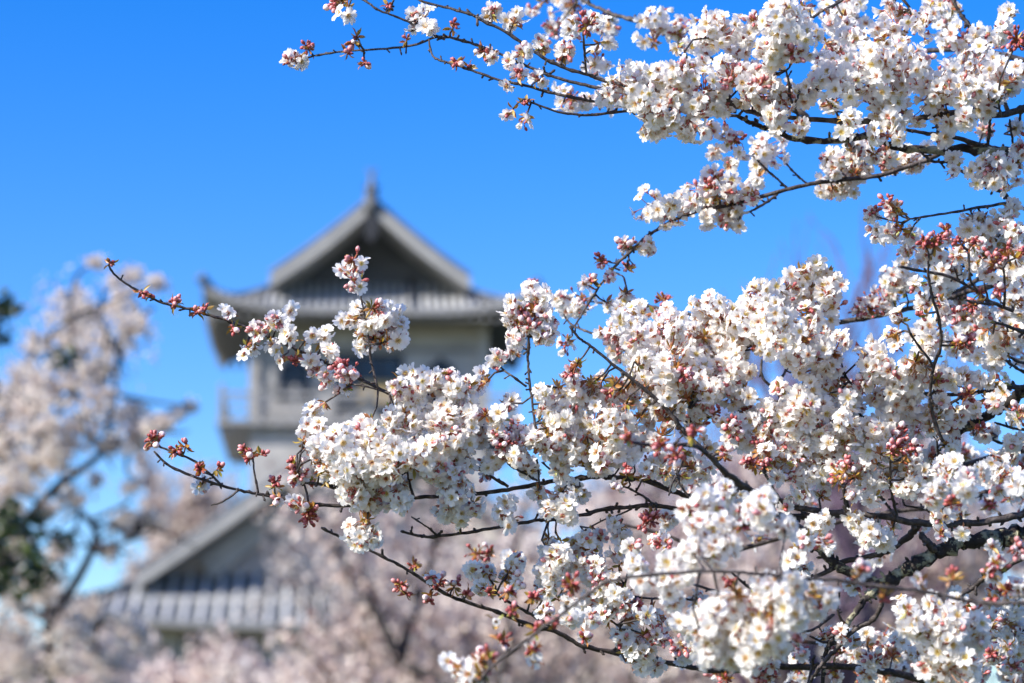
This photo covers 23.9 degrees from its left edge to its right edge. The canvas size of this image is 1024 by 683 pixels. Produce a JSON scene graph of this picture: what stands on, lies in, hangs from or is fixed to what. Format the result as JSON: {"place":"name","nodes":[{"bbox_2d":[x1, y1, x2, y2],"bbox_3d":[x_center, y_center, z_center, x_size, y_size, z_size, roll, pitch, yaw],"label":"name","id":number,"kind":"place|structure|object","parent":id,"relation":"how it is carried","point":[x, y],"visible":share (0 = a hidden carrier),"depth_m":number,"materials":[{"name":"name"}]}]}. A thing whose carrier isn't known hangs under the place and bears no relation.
{"place":"outdoors","nodes":[
{"label":"outdoors","id":0,"kind":"place"},
{"bbox_2d":[0,0,1023,682],"label":"sky","id":1,"kind":"structure","parent":0,"point":[173,139],"materials":[{"name":"blue"}]},
{"bbox_3d":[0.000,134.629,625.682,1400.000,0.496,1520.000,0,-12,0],"label":"ground","id":2,"kind":"structure","parent":0,"visible":0},
{"bbox_2d":[0,288,83,602],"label":"evergreen tree","id":3,"kind":"object","parent":2,"relation":"on","point":[7,532],"visible":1,"depth_m":12.93,"materials":[{"name":"green plant"}]},
{"bbox_2d":[0,612,168,682],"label":"cherry tree","id":4,"kind":"object","parent":2,"relation":"on","point":[154,636],"visible":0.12,"depth_m":48.24,"materials":[{"name":"pink plant"}]},
{"bbox_2d":[8,642,185,682],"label":"cherry tree","id":5,"kind":"object","parent":2,"relation":"on","point":[183,672],"visible":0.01,"depth_m":58.01,"materials":[{"name":"pink plant"}]},
{"bbox_2d":[0,254,200,682],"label":"cherry tree","id":6,"kind":"object","parent":2,"relation":"on","point":[48,446],"visible":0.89,"depth_m":15.86,"materials":[{"name":"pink plant"}]},
{"bbox_2d":[2,619,270,682],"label":"cherry tree","id":7,"kind":"object","parent":2,"relation":"on","point":[168,667],"visible":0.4,"depth_m":41.22,"materials":[{"name":"pink plant"}]},
{"bbox_2d":[118,445,244,582],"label":"budding tree","id":8,"kind":"object","parent":2,"relation":"on","point":[190,510],"visible":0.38,"depth_m":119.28,"materials":[{"name":"pink plant"}]},
{"bbox_2d":[191,639,349,682],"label":"cherry tree","id":9,"kind":"object","parent":2,"relation":"on","point":[223,670],"visible":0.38,"depth_m":39.78,"materials":[{"name":"pink plant"}]},
{"bbox_2d":[50,168,543,682],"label":"castle keep","id":10,"kind":"structure","parent":2,"relation":"on","point":[210,580],"depth_m":94.86,"materials":[{"name":"tile"}]},
{"bbox_2d":[176,636,198,672],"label":"window","id":11,"kind":"structure","parent":10,"relation":"in","point":[181,642],"depth_m":89.49,"materials":[{"name":"white paint"}]},
{"bbox_2d":[236,636,258,666],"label":"window","id":12,"kind":"structure","parent":10,"relation":"in","point":[256,645],"depth_m":89.66,"materials":[{"name":"white paint"}]},
{"bbox_2d":[276,356,311,399],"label":"window","id":13,"kind":"structure","parent":10,"relation":"in","point":[290,374],"depth_m":95.94,"materials":[{"name":"black glass"}]},
{"bbox_2d":[295,637,315,665],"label":"window","id":14,"kind":"structure","parent":10,"relation":"in","point":[301,644],"depth_m":89.77,"materials":[{"name":"white paint"}]},
{"bbox_2d":[335,353,402,420],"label":"window","id":15,"kind":"structure","parent":10,"relation":"in","point":[383,368],"depth_m":96.19,"materials":[{"name":"black glass"}]},
{"bbox_2d":[427,357,454,401],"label":"window","id":16,"kind":"structure","parent":10,"relation":"in","point":[441,362],"depth_m":96.41,"materials":[{"name":"black glass"}]},
{"bbox_2d":[231,488,398,675],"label":"cherry tree","id":17,"kind":"object","parent":2,"relation":"on","point":[301,580],"visible":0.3,"depth_m":81.57,"materials":[{"name":"pink plant"}]},
{"bbox_2d":[298,660,413,682],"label":"cherry tree","id":18,"kind":"object","parent":2,"relation":"on","point":[332,672],"visible":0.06,"depth_m":33.01,"materials":[{"name":"pink plant"}]},
{"bbox_2d":[364,531,558,679],"bbox_3d":[-0.413,7.662,45.828,4.870,8.103,7.715,0,-12,0],"label":"cherry tree","id":19,"kind":"object","parent":2,"relation":"on","point":[404,561],"visible":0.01,"depth_m":45.51,"materials":[{"name":"pink plant"}]},
{"bbox_2d":[327,436,748,682],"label":"cherry tree","id":20,"kind":"object","parent":2,"relation":"on","point":[502,539],"visible":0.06,"depth_m":33.58,"materials":[{"name":"pink plant"}]},
{"bbox_2d":[251,439,862,682],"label":"cherry tree","id":21,"kind":"object","parent":2,"relation":"on","point":[558,654],"visible":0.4,"depth_m":24.11,"materials":[{"name":"pink plant"}]},
{"bbox_2d":[104,0,1023,682],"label":"cherry tree","id":22,"kind":"object","parent":2,"relation":"on","point":[694,364],"visible":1,"depth_m":3.50,"materials":[{"name":"white plant"}]},
{"bbox_2d":[349,432,992,682],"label":"cherry tree","id":23,"kind":"object","parent":2,"relation":"on","point":[638,463],"depth_m":40.66,"materials":[{"name":"pink plant"}]},
{"bbox_2d":[587,385,1023,682],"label":"cherry tree","id":24,"kind":"object","parent":2,"relation":"on","point":[977,558],"visible":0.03,"depth_m":28.36,"materials":[{"name":"pink plant"}]},
{"bbox_2d":[609,494,1023,682],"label":"cherry tree","id":25,"kind":"object","parent":2,"relation":"on","point":[994,675],"depth_m":33.69,"materials":[{"name":"pink plant"}]},
{"bbox_2d":[616,203,1023,682],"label":"bare tree","id":26,"kind":"object","parent":2,"relation":"on","point":[845,541],"visible":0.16,"depth_m":25.96,"materials":[{"name":"brown plant"}]},
{"bbox_2d":[827,465,1023,682],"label":"cherry tree","id":27,"kind":"object","parent":2,"relation":"on","point":[1015,508],"visible":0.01,"depth_m":33.90,"materials":[{"name":"plant"}]}
]}

